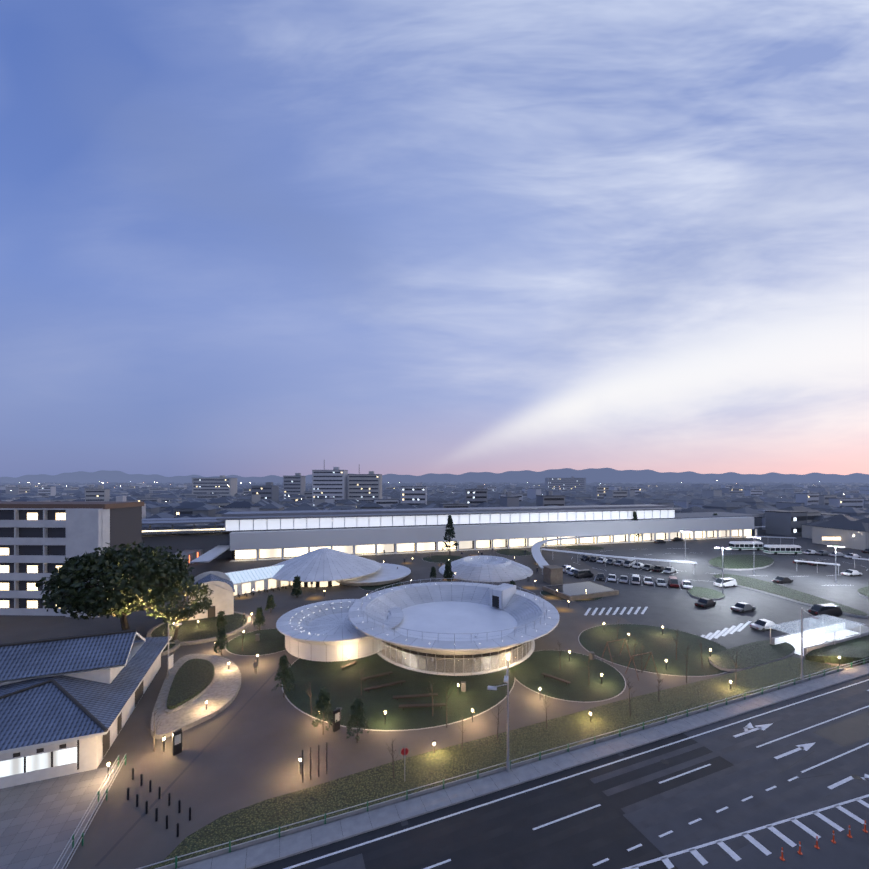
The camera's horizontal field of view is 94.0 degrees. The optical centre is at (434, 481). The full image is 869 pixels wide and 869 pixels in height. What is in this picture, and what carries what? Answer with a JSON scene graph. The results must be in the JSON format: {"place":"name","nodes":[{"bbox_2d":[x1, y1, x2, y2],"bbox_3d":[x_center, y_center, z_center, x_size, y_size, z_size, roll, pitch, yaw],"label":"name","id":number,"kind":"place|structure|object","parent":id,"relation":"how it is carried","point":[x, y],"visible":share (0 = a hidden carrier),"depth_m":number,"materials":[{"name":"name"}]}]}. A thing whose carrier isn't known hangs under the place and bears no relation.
{"place":"outdoors","nodes":[
{"label":"outdoors","id":0,"kind":"place"},
{"bbox_2d":[0,530,859,868],"bbox_3d":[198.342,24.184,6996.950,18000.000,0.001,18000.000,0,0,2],"label":"ground","id":1,"kind":"structure","parent":0,"point":[254,748],"depth_m":38.93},
{"bbox_2d":[0,764,120,868],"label":"forecourt paving","id":2,"kind":"structure","parent":1,"relation":"on","point":[40,821],"depth_m":29.27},
{"bbox_2d":[0,501,143,616],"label":"apartment block","id":3,"kind":"structure","parent":1,"relation":"on","point":[39,540],"depth_m":73.54,"materials":[{"name":"grey"}]},
{"bbox_2d":[0,629,171,788],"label":"building","id":4,"kind":"structure","parent":1,"relation":"on","point":[68,704],"depth_m":36.47,"materials":[{"name":"tile"}]},
{"bbox_2d":[53,754,125,868],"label":"ramp handrails","id":5,"kind":"object","parent":1,"relation":"on","point":[83,833],"visible":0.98,"depth_m":28.33,"materials":[{"name":"silver metal"}]},
{"bbox_2d":[35,541,194,630],"bbox_3d":[-47.566,16.777,62.325,18.497,14.989,18.952,0,0,2],"label":"camphor tree","id":6,"kind":"object","parent":1,"relation":"on","point":[73,589],"visible":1,"depth_m":57.06,"materials":[{"name":"green plant"}]},
{"bbox_2d":[146,709,161,751],"bbox_3d":[-24.992,22.226,36.376,1.208,3.921,1.321,0,0,24],"label":"bare tree","id":7,"kind":"object","parent":1,"relation":"on","point":[154,732],"visible":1,"depth_m":36.35,"materials":[{"name":"brown plant"}]},
{"bbox_2d":[167,622,181,676],"bbox_3d":[-31.931,20.684,49.778,1.534,7.000,0.320,0,0,-38],"label":"street light pole","id":8,"kind":"object","parent":1,"relation":"on","point":[168,673],"visible":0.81,"depth_m":49.35,"materials":[{"name":"grey metal"}]},
{"bbox_2d":[168,654,172,669],"bbox_3d":[-31.916,21.834,49.086,0.060,1.500,0.900,0,0,0],"label":"sign panel","id":9,"kind":"object","parent":8,"relation":"attached to","point":[170,662],"visible":1,"depth_m":48.98,"materials":[{"name":"grey"}]},
{"bbox_2d":[146,578,213,640],"bbox_3d":[-38.417,19.603,61.403,9.606,9.339,9.021,0,0,2],"label":"camphor tree","id":10,"kind":"object","parent":1,"relation":"on","point":[177,614],"visible":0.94,"depth_m":60.01,"materials":[{"name":"green plant"}]},
{"bbox_2d":[95,672,275,865],"bbox_3d":[-20.722,24.174,38.530,0.240,0.001,26.131,0,0,2],"label":"drain channel","id":11,"kind":"object","parent":1,"relation":"on","point":[153,804],"visible":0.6,"depth_m":32.69,"materials":[{"name":"grey metal"}]},
{"bbox_2d":[151,653,240,739],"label":"stone planter wall","id":12,"kind":"structure","parent":1,"relation":"on","point":[219,692],"depth_m":43.96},
{"bbox_2d":[167,659,214,709],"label":"lawn","id":13,"kind":"structure","parent":12,"relation":"on","point":[193,678],"depth_m":47.13,"materials":[{"name":"green plant"}]},
{"bbox_2d":[146,611,251,655],"bbox_3d":[-38.556,23.984,64.585,15.000,0.400,20.015,0,0,2],"label":"planter bed","id":14,"kind":"object","parent":1,"relation":"on","point":[190,632],"visible":0.42,"depth_m":64.95,"materials":[{"name":"stone"}]},
{"bbox_2d":[168,545,229,564],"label":"shop arcade","id":15,"kind":"object","parent":1,"relation":"on","point":[192,556],"visible":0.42,"depth_m":117.57,"materials":[{"name":"grey metal"}]},
{"bbox_2d":[187,571,235,620],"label":"pavilion","id":16,"kind":"structure","parent":1,"relation":"on","point":[220,585],"depth_m":72.23,"materials":[{"name":"paint"}]},
{"bbox_2d":[213,627,228,654],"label":"evergreen tree","id":17,"kind":"object","parent":1,"relation":"on","point":[221,635],"visible":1,"depth_m":56.33,"materials":[{"name":"green plant"}]},
{"bbox_2d":[215,610,228,629],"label":"evergreen tree","id":18,"kind":"object","parent":1,"relation":"on","point":[221,621],"visible":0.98,"depth_m":65.41,"materials":[{"name":"green plant"}]},
{"bbox_2d":[127,742,326,836],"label":"bollards","id":19,"kind":"object","parent":1,"relation":"on","point":[159,797],"visible":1,"depth_m":30.77,"materials":[{"name":"black metal"}]},
{"bbox_2d":[172,708,339,755],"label":"information signs","id":20,"kind":"object","parent":1,"relation":"on","point":[176,742],"visible":0.96,"depth_m":36.14,"materials":[{"name":"black metal"}]},
{"bbox_2d":[225,564,290,595],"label":"pavilion","id":21,"kind":"structure","parent":1,"relation":"on","point":[250,580],"depth_m":89.86,"materials":[{"name":"white"}]},
{"bbox_2d":[253,606,264,629],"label":"evergreen tree","id":22,"kind":"object","parent":1,"relation":"on","point":[259,619],"visible":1,"depth_m":65.89,"materials":[{"name":"green plant"}]},
{"bbox_2d":[238,583,291,597],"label":"bicycles","id":23,"kind":"object","parent":1,"relation":"on","point":[266,590],"visible":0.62,"depth_m":88.74,"materials":[{"name":"grey metal"}]},
{"bbox_2d":[264,595,276,612],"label":"evergreen tree","id":24,"kind":"object","parent":1,"relation":"on","point":[271,601],"visible":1,"depth_m":74.67,"materials":[{"name":"green plant"}]},
{"bbox_2d":[271,655,294,696],"bbox_3d":[-16.804,21.834,45.503,2.528,4.705,2.327,0,0,2],"label":"evergreen tree","id":25,"kind":"object","parent":1,"relation":"on","point":[283,674],"visible":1,"depth_m":45.18,"materials":[{"name":"green plant"}]},
{"bbox_2d":[291,575,301,597],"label":"conifer tree","id":26,"kind":"object","parent":1,"relation":"on","point":[296,589],"visible":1,"depth_m":84.24,"materials":[{"name":"green plant"}]},
{"bbox_2d":[310,686,337,734],"bbox_3d":[-10.482,21.915,38.750,2.409,4.546,2.193,0,0,22],"label":"evergreen tree","id":27,"kind":"object","parent":1,"relation":"on","point":[323,695],"visible":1,"depth_m":38.58,"materials":[{"name":"green plant"}]},
{"bbox_2d":[271,548,380,586],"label":"domed pavilion","id":28,"kind":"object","parent":1,"relation":"on","point":[323,567],"visible":0.96,"depth_m":94.68,"materials":[{"name":"white concrete"}]},
{"bbox_2d":[346,698,368,742],"bbox_3d":[-7.123,22.134,37.599,2.281,4.106,2.262,0,0,2],"label":"evergreen tree","id":29,"kind":"object","parent":1,"relation":"on","point":[357,714],"visible":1,"depth_m":37.38,"materials":[{"name":"green plant"}]},
{"bbox_2d":[336,563,410,585],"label":"cofun flat disc","id":30,"kind":"object","parent":1,"relation":"on","point":[386,573],"visible":0.5,"depth_m":97.59,"materials":[{"name":"white concrete"}]},
{"bbox_2d":[387,741,397,777],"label":"bare tree","id":31,"kind":"object","parent":1,"relation":"on","point":[392,756],"visible":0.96,"depth_m":32.50,"materials":[{"name":"brown plant"}]},
{"bbox_2d":[237,551,567,611],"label":"lamp glow decals","id":32,"kind":"object","parent":1,"relation":"on","point":[563,610],"visible":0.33,"depth_m":84.42,"materials":[{"name":"white"}]},
{"bbox_2d":[401,748,408,780],"bbox_3d":[-2.361,22.684,32.239,0.600,3.000,0.093,0,0,-10],"label":"no parking sign","id":33,"kind":"object","parent":1,"relation":"on","point":[404,751],"visible":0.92,"depth_m":32.21,"materials":[{"name":"grey"}]},
{"bbox_2d":[255,562,594,718],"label":"litter bins","id":34,"kind":"object","parent":1,"relation":"on","point":[463,683],"visible":0.83,"depth_m":54.95,"materials":[{"name":"grey"}]},
{"bbox_2d":[430,566,435,579],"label":"evergreen tree","id":35,"kind":"object","parent":1,"relation":"on","point":[433,572],"visible":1,"depth_m":99.07,"materials":[{"name":"green plant"}]},
{"bbox_2d":[442,679,453,727],"bbox_3d":[1.320,21.782,39.707,1.474,4.805,1.319,0,0,2],"label":"bare tree","id":36,"kind":"object","parent":1,"relation":"on","point":[446,701],"visible":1,"depth_m":39.83,"materials":[{"name":"brown plant"}]},
{"bbox_2d":[443,561,453,581],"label":"conifer tree","id":37,"kind":"object","parent":1,"relation":"on","point":[448,573],"visible":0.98,"depth_m":95.27,"materials":[{"name":"green plant"}]},
{"bbox_2d":[142,504,763,561],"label":"station","id":38,"kind":"object","parent":1,"relation":"on","point":[260,535],"visible":0.83,"depth_m":141.41,"materials":[{"name":"grey"}]},
{"bbox_2d":[630,511,641,541],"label":"conifer tree","id":39,"kind":"object","parent":38,"relation":"on","point":[635,515],"visible":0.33,"depth_m":162.92,"materials":[{"name":"green plant"}]},
{"bbox_2d":[107,551,840,778],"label":"garden lamps","id":40,"kind":"object","parent":1,"relation":"on","point":[108,762],"visible":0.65,"depth_m":45.79,"materials":[{"name":"white metal"}]},
{"bbox_2d":[225,545,727,730],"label":"lawns","id":41,"kind":"structure","parent":1,"relation":"on","point":[344,689],"depth_m":50.51,"materials":[{"name":"green plant"}]},
{"bbox_2d":[276,599,403,661],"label":"round pavilion","id":42,"kind":"structure","parent":41,"relation":"on","point":[325,631],"depth_m":57.67,"materials":[{"name":"white concrete"}]},
{"bbox_2d":[441,515,458,554],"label":"conifer tree","id":43,"kind":"object","parent":41,"relation":"on","point":[450,526],"visible":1,"depth_m":132.41,"materials":[{"name":"green plant"}]},
{"bbox_2d":[348,578,558,675],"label":"pavilion","id":44,"kind":"structure","parent":41,"relation":"on","point":[438,628],"depth_m":59.06,"materials":[{"name":"white concrete"}]},
{"bbox_2d":[340,660,570,709],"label":"benches","id":45,"kind":"object","parent":41,"relation":"on","point":[403,706],"visible":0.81,"depth_m":46.69,"materials":[{"name":"brown wood"}]},
{"bbox_2d":[602,639,657,680],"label":"playground swings","id":46,"kind":"object","parent":41,"relation":"on","point":[630,656],"visible":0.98,"depth_m":51.80,"materials":[{"name":"brown"}]},
{"bbox_2d":[439,555,532,581],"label":"canopy roof","id":47,"kind":"structure","parent":1,"relation":"on","point":[481,568],"depth_m":103.22,"materials":[{"name":"white concrete"}]},
{"bbox_2d":[147,657,843,868],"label":"hedge strip","id":48,"kind":"object","parent":1,"relation":"on","point":[377,782],"visible":0.91,"depth_m":34.73,"materials":[{"name":"plant"}]},
{"bbox_2d":[492,701,503,738],"bbox_3d":[5.858,22.308,37.490,1.253,3.762,1.057,0,0,-44],"label":"bare tree","id":49,"kind":"object","parent":1,"relation":"on","point":[498,718],"visible":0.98,"depth_m":37.53,"materials":[{"name":"brown plant"}]},
{"bbox_2d":[488,660,509,772],"bbox_3d":[5.101,19.484,32.841,1.838,9.400,2.331,0,0,15],"label":"street light pole","id":50,"kind":"object","parent":1,"relation":"on","point":[506,678],"visible":0.9,"depth_m":33.56,"materials":[{"name":"grey metal"}]},
{"bbox_2d":[137,658,868,868],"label":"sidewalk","id":51,"kind":"structure","parent":1,"relation":"on","point":[443,780],"depth_m":32.15,"materials":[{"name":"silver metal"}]},
{"bbox_2d":[192,467,840,539],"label":"apartment buildings","id":52,"kind":"structure","parent":1,"relation":"on","point":[337,483],"depth_m":336.38,"materials":[{"name":"grey concrete"}]},
{"bbox_2d":[542,692,551,728],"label":"bare tree","id":53,"kind":"object","parent":1,"relation":"on","point":[545,708],"visible":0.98,"depth_m":38.94,"materials":[{"name":"brown plant"}]},
{"bbox_2d":[542,565,618,600],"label":"low concrete structure","id":54,"kind":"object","parent":1,"relation":"on","point":[553,574],"visible":1,"depth_m":88.35,"materials":[{"name":"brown concrete"}]},
{"bbox_2d":[573,569,593,578],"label":"parked car","id":55,"kind":"object","parent":1,"relation":"on","point":[582,573],"visible":1,"depth_m":101.64,"materials":[{"name":"black paint"}]},
{"bbox_2d":[626,677,631,715],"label":"bare tree","id":56,"kind":"object","parent":1,"relation":"on","point":[629,700],"visible":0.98,"depth_m":41.18,"materials":[{"name":"brown plant"}]},
{"bbox_2d":[531,526,764,574],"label":"curved canopy","id":57,"kind":"object","parent":1,"relation":"on","point":[541,562],"visible":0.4,"depth_m":129.32,"materials":[{"name":"grey metal"}]},
{"bbox_2d":[800,607,818,681],"bbox_3d":[44.306,19.684,47.947,0.320,9.000,2.135,0,0,-2],"label":"street light pole","id":58,"kind":"object","parent":1,"relation":"on","point":[801,674],"visible":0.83,"depth_m":48.78,"materials":[{"name":"grey metal"}]},
{"bbox_2d":[0,482,868,549],"bbox_3d":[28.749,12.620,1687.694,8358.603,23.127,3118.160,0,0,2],"label":"distant city","id":59,"kind":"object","parent":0,"point":[815,512],"depth_m":310.06,"materials":[{"name":"grey"}]},
{"bbox_2d":[0,468,868,482],"bbox_3d":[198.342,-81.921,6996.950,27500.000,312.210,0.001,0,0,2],"label":"mountain ridge","id":60,"kind":"structure","parent":0,"point":[591,475],"depth_m":6956.59,"materials":[{"name":"blue"}]},
{"bbox_2d":[0,0,868,477],"label":"sky","id":61,"kind":"structure","parent":0,"point":[243,238],"materials":[{"name":"blue"}]},
{"bbox_2d":[176,663,868,868],"bbox_3d":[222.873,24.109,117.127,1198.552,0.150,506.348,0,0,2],"label":"sidewalk kerb","id":62,"kind":"structure","parent":0,"point":[267,852],"depth_m":32.07,"materials":[{"name":"concrete"}]},
{"bbox_2d":[211,668,868,867],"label":"sidewalk joints","id":63,"kind":"object","parent":62,"relation":"on","point":[404,823],"visible":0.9,"depth_m":32.33,"materials":[{"name":"grey concrete"}]},
{"bbox_2d":[252,674,868,868],"bbox_3d":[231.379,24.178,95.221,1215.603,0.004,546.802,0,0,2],"label":"road","id":64,"kind":"structure","parent":0,"point":[845,851],"depth_m":29.45,"materials":[{"name":"grey asphalt"}]},
{"bbox_2d":[284,679,868,868],"bbox_3d":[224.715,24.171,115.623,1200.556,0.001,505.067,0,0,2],"label":"road markings","id":65,"kind":"object","parent":64,"relation":"on","point":[720,843],"visible":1,"depth_m":29.20,"materials":[{"name":"paint"}]},
{"bbox_2d":[316,686,868,868],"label":"road wear","id":66,"kind":"object","parent":64,"relation":"on","point":[849,731],"visible":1,"depth_m":30.45,"materials":[{"name":"black asphalt"}]},
{"bbox_2d":[780,820,867,860],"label":"traffic cones","id":67,"kind":"object","parent":64,"relation":"on","point":[817,847],"visible":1,"depth_m":26.79,"materials":[{"name":"orange"}]},
{"bbox_2d":[552,532,868,673],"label":"parking asphalt","id":68,"kind":"structure","parent":0,"point":[673,608],"depth_m":92.56,"materials":[{"name":"grey asphalt"}]},
{"bbox_2d":[580,555,590,560],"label":"parked car","id":69,"kind":"object","parent":68,"relation":"on","point":[585,557],"visible":0.79,"depth_m":124.32,"materials":[{"name":"black paint"}]},
{"bbox_2d":[597,573,604,580],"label":"parked car","id":70,"kind":"object","parent":68,"relation":"on","point":[600,576],"visible":1,"depth_m":99.35,"materials":[{"name":"black paint"}]},
{"bbox_2d":[596,557,607,563],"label":"parked car","id":71,"kind":"object","parent":68,"relation":"on","point":[601,560],"visible":0.81,"depth_m":120.17,"materials":[{"name":"white paint"}]},
{"bbox_2d":[606,558,615,564],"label":"parked car","id":72,"kind":"object","parent":68,"relation":"on","point":[610,561],"visible":0.77,"depth_m":118.41,"materials":[{"name":"grey paint"}]},
{"bbox_2d":[608,574,615,581],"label":"parked car","id":73,"kind":"object","parent":68,"relation":"on","point":[611,577],"visible":1,"depth_m":97.96,"materials":[{"name":"white paint"}]},
{"bbox_2d":[540,548,696,569],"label":"walkway canopy","id":74,"kind":"object","parent":68,"relation":"on","point":[637,559],"visible":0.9,"depth_m":112.29,"materials":[{"name":"grey metal"}]},
{"bbox_2d":[613,560,624,565],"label":"parked car","id":75,"kind":"object","parent":68,"relation":"on","point":[618,562],"visible":0.75,"depth_m":116.36,"materials":[{"name":"grey paint"}]},
{"bbox_2d":[619,575,627,582],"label":"parked car","id":76,"kind":"object","parent":68,"relation":"on","point":[623,578],"visible":1,"depth_m":96.69,"materials":[{"name":"grey paint"}]},
{"bbox_2d":[623,559,635,567],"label":"parked car","id":77,"kind":"object","parent":68,"relation":"on","point":[630,563],"visible":0.81,"depth_m":114.46,"materials":[{"name":"grey paint"}]},
{"bbox_2d":[631,574,639,584],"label":"parked car","id":78,"kind":"object","parent":68,"relation":"on","point":[635,578],"visible":1,"depth_m":94.96,"materials":[{"name":"white paint"}]},
{"bbox_2d":[632,562,643,568],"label":"parked car","id":79,"kind":"object","parent":68,"relation":"on","point":[640,565],"visible":0.75,"depth_m":112.62,"materials":[{"name":"white paint"}]},
{"bbox_2d":[643,577,652,584],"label":"parked car","id":80,"kind":"object","parent":68,"relation":"on","point":[647,580],"visible":1,"depth_m":95.06,"materials":[{"name":"white paint"}]},
{"bbox_2d":[642,564,654,570],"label":"parked car","id":81,"kind":"object","parent":68,"relation":"on","point":[648,567],"visible":0.85,"depth_m":110.50,"materials":[{"name":"grey paint"}]},
{"bbox_2d":[652,565,664,571],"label":"parked car","id":82,"kind":"object","parent":68,"relation":"on","point":[657,568],"visible":0.88,"depth_m":108.55,"materials":[{"name":"black paint"}]},
{"bbox_2d":[656,578,665,586],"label":"parked car","id":83,"kind":"object","parent":68,"relation":"on","point":[660,582],"visible":1,"depth_m":93.48,"materials":[{"name":"grey paint"}]},
{"bbox_2d":[663,567,676,573],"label":"parked car","id":84,"kind":"object","parent":68,"relation":"on","point":[669,570],"visible":1,"depth_m":106.73,"materials":[{"name":"grey paint"}]},
{"bbox_2d":[668,576,678,587],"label":"parked car","id":85,"kind":"object","parent":68,"relation":"on","point":[673,581],"visible":1,"depth_m":92.33,"materials":[{"name":"red paint"}]},
{"bbox_2d":[681,580,691,588],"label":"parked car","id":86,"kind":"object","parent":68,"relation":"on","point":[686,584],"visible":0.98,"depth_m":91.50,"materials":[{"name":"white paint"}]},
{"bbox_2d":[695,597,715,607],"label":"car","id":87,"kind":"object","parent":68,"relation":"on","point":[703,602],"visible":1,"depth_m":78.13,"materials":[{"name":"black paint"}]},
{"bbox_2d":[566,548,867,639],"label":"parking markings","id":88,"kind":"object","parent":68,"relation":"on","point":[716,636],"visible":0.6,"depth_m":74.02,"materials":[{"name":"paint"}]},
{"bbox_2d":[715,547,730,592],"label":"street light","id":89,"kind":"object","parent":68,"relation":"on","point":[722,568],"visible":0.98,"depth_m":88.18,"materials":[{"name":"grey metal"}]},
{"bbox_2d":[714,578,736,587],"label":"road car","id":90,"kind":"object","parent":68,"relation":"on","point":[729,582],"visible":0.94,"depth_m":92.56,"materials":[{"name":"white paint"}]},
{"bbox_2d":[730,602,755,612],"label":"car","id":91,"kind":"object","parent":68,"relation":"on","point":[741,607],"visible":1,"depth_m":75.26,"materials":[{"name":"grey paint"}]},
{"bbox_2d":[729,541,763,550],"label":"bus","id":92,"kind":"object","parent":68,"relation":"on","point":[746,545],"visible":0.9,"depth_m":141.56,"materials":[{"name":"white paint"}]},
{"bbox_2d":[749,619,779,631],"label":"road car","id":93,"kind":"object","parent":68,"relation":"on","point":[760,624],"visible":0.79,"depth_m":65.87,"materials":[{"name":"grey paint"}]},
{"bbox_2d":[688,555,868,671],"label":"grass islands","id":94,"kind":"object","parent":68,"relation":"on","point":[754,654],"visible":0.81,"depth_m":82.86,"materials":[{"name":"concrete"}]},
{"bbox_2d":[763,545,801,554],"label":"bus","id":95,"kind":"object","parent":68,"relation":"on","point":[783,549],"visible":1,"depth_m":133.86,"materials":[{"name":"white paint"}]},
{"bbox_2d":[772,576,792,583],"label":"car","id":96,"kind":"object","parent":68,"relation":"on","point":[780,579],"visible":1,"depth_m":96.36,"materials":[{"name":"black paint"}]},
{"bbox_2d":[802,550,815,554],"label":"car","id":97,"kind":"object","parent":68,"relation":"on","point":[809,552],"visible":0.81,"depth_m":134.06,"materials":[{"name":"white paint"}]},
{"bbox_2d":[754,536,868,574],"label":"bus shelters","id":98,"kind":"object","parent":68,"relation":"on","point":[817,563],"visible":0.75,"depth_m":109.77,"materials":[{"name":"grey metal"}]},
{"bbox_2d":[808,560,826,565],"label":"car","id":99,"kind":"object","parent":68,"relation":"on","point":[814,564],"visible":0.75,"depth_m":115.92,"materials":[{"name":"black paint"}]},
{"bbox_2d":[767,614,868,657],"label":"underpass entrance","id":100,"kind":"object","parent":68,"relation":"on","point":[814,637],"visible":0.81,"depth_m":60.67,"materials":[{"name":"concrete"}]},
{"bbox_2d":[815,550,831,555],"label":"car","id":101,"kind":"object","parent":68,"relation":"on","point":[821,552],"visible":0.9,"depth_m":132.57,"materials":[{"name":"grey paint"}]},
{"bbox_2d":[808,604,841,616],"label":"road car","id":102,"kind":"object","parent":68,"relation":"on","point":[826,609],"visible":0.88,"depth_m":72.56,"materials":[{"name":"black paint"}]},
{"bbox_2d":[828,546,843,582],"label":"street light","id":103,"kind":"object","parent":68,"relation":"on","point":[835,566],"visible":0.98,"depth_m":96.63,"materials":[{"name":"grey metal"}]},
{"bbox_2d":[828,552,844,556],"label":"car","id":104,"kind":"object","parent":68,"relation":"on","point":[837,554],"visible":0.88,"depth_m":129.82,"materials":[{"name":"grey paint"}]},
{"bbox_2d":[805,633,868,664],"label":"lawn","id":105,"kind":"structure","parent":68,"relation":"on","point":[853,650],"depth_m":55.24,"materials":[{"name":"green plant"}]},
{"bbox_2d":[841,569,862,576],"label":"car","id":106,"kind":"object","parent":68,"relation":"on","point":[850,572],"visible":1,"depth_m":103.61,"materials":[{"name":"white paint"}]},
{"bbox_2d":[844,553,860,558],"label":"car","id":107,"kind":"object","parent":68,"relation":"on","point":[850,555],"visible":0.9,"depth_m":127.19,"materials":[{"name":"white paint"}]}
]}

